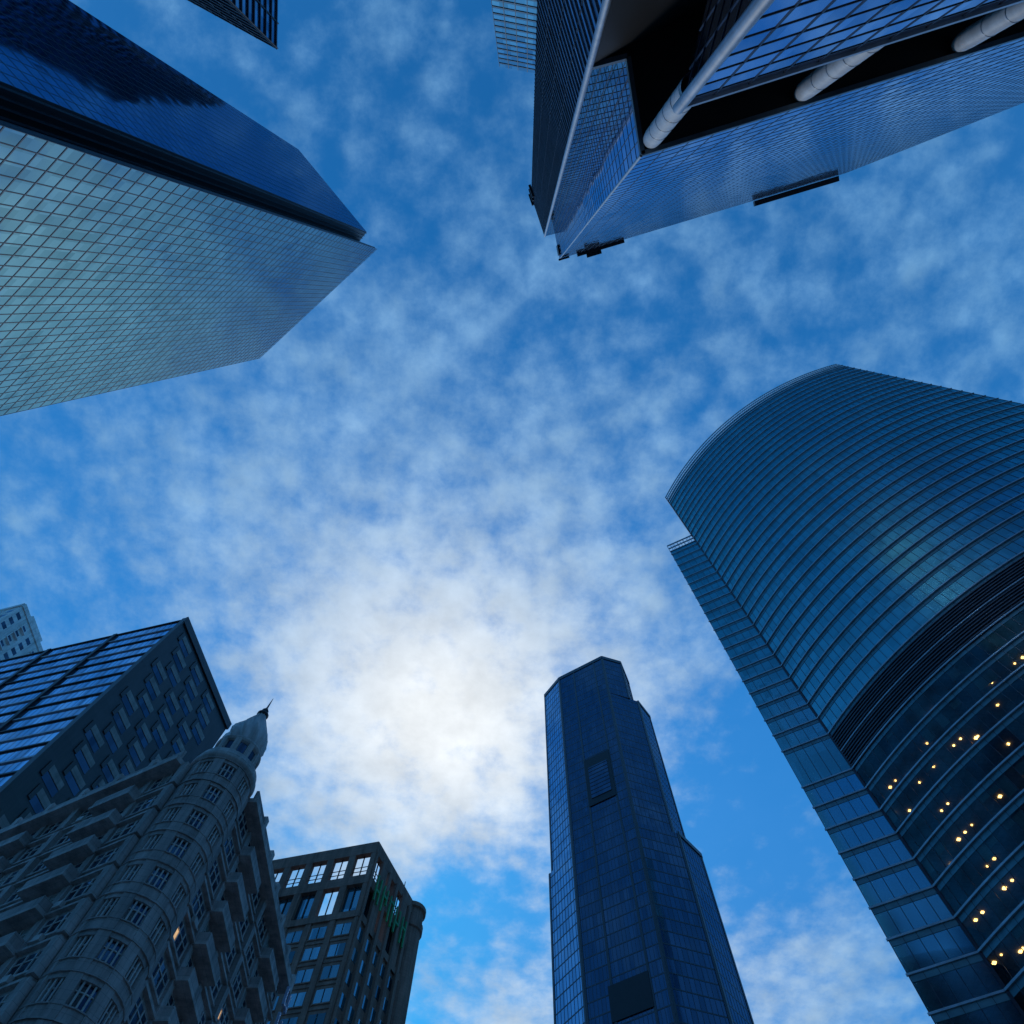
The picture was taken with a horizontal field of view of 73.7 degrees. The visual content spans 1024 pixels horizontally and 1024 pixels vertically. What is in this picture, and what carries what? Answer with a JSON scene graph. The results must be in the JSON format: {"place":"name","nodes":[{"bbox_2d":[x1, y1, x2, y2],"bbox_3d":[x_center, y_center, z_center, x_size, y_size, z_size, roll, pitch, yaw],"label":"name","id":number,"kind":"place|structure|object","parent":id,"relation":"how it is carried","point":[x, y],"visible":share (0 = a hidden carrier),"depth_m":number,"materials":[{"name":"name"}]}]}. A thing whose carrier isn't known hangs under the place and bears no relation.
{"place":"outdoors","nodes":[
{"label":"outdoors","id":0,"kind":"place"},
{"bbox_2d":[0,0,1023,1023],"label":"sky","id":1,"kind":"structure","parent":0,"point":[437,499],"materials":[{"name":"blue"}]},
{"label":"ground","id":2,"kind":"structure","parent":0,"visible":0},
{"bbox_2d":[0,603,42,659],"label":"white apartment tower","id":3,"kind":"structure","parent":2,"relation":"on","point":[20,635],"depth_m":286.49,"materials":[{"name":"concrete"}]},
{"bbox_2d":[0,603,42,658],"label":"windows and balconies","id":4,"kind":"structure","parent":3,"relation":"in","point":[15,634],"depth_m":287.53,"materials":[{"name":"concrete"}]},
{"bbox_2d":[0,617,231,828],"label":"stone and glass office tower","id":5,"kind":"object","parent":2,"relation":"on","point":[76,719],"visible":0.65,"depth_m":144.06,"materials":[{"name":"grey stone"}]},
{"bbox_2d":[8,750,250,1023],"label":"corner turret","id":6,"kind":"object","parent":2,"relation":"on","point":[99,967],"visible":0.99,"depth_m":55.23,"materials":[{"name":"grey stone"}]},
{"bbox_2d":[191,699,272,797],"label":"belvedere and dome","id":7,"kind":"object","parent":6,"relation":"on","point":[246,740],"visible":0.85,"depth_m":76.25,"materials":[{"name":"grey stone"}]},
{"bbox_2d":[0,765,277,1023],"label":"wing walls","id":8,"kind":"structure","parent":2,"relation":"on","point":[146,1013],"depth_m":61.05,"materials":[{"name":"stone"}]},
{"bbox_2d":[0,750,295,1023],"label":"windows and ledges","id":9,"kind":"structure","parent":8,"relation":"on","point":[88,816],"depth_m":65.73,"materials":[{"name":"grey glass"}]},
{"bbox_2d":[274,986,291,1023],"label":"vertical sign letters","id":10,"kind":"object","parent":9,"relation":"attached to","point":[285,1004],"visible":1,"depth_m":78.15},
{"bbox_2d":[0,0,376,415],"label":"grid glass skyscraper","id":11,"kind":"structure","parent":2,"relation":"on","point":[160,220],"depth_m":93.44,"materials":[{"name":"blue glass"}]},
{"bbox_2d":[188,0,278,49],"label":"louvred office tower","id":12,"kind":"structure","parent":2,"relation":"on","point":[257,19],"depth_m":180.11,"materials":[{"name":"blue glass"}]},
{"bbox_2d":[268,918,392,1023],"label":"building body","id":13,"kind":"structure","parent":2,"relation":"on","point":[346,987],"depth_m":103.29,"materials":[{"name":"brick"}]},
{"bbox_2d":[267,841,425,1023],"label":"facade grid","id":14,"kind":"object","parent":13,"relation":"on","point":[301,903],"visible":0.41,"depth_m":111.67,"materials":[{"name":"grey concrete"}]},
{"bbox_2d":[372,875,407,947],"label":"green sign","id":15,"kind":"object","parent":14,"relation":"attached to","point":[385,897],"visible":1,"depth_m":118.00,"materials":[{"name":"green paint"}]},
{"bbox_2d":[528,0,1023,260],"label":"corner void skyscraper","id":16,"kind":"structure","parent":2,"relation":"on","point":[650,115],"depth_m":66.50,"materials":[{"name":"blue glass"}]},
{"bbox_2d":[665,364,1023,1023],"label":"curved glass skyscraper","id":17,"kind":"structure","parent":2,"relation":"on","point":[849,559],"depth_m":117.85,"materials":[{"name":"glass"}]},
{"bbox_3d":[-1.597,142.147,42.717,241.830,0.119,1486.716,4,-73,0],"label":"pavement","id":18,"kind":"structure","parent":0,"visible":0},
{"bbox_2d":[491,0,536,72],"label":"slim glass tower","id":19,"kind":"structure","parent":18,"relation":"on","point":[515,26],"depth_m":172.35,"materials":[{"name":"glass"}]},
{"bbox_2d":[544,656,753,1023],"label":"octagonal skyscraper","id":20,"kind":"structure","parent":18,"relation":"on","point":[638,933],"depth_m":200.61,"materials":[{"name":"blue glass"}]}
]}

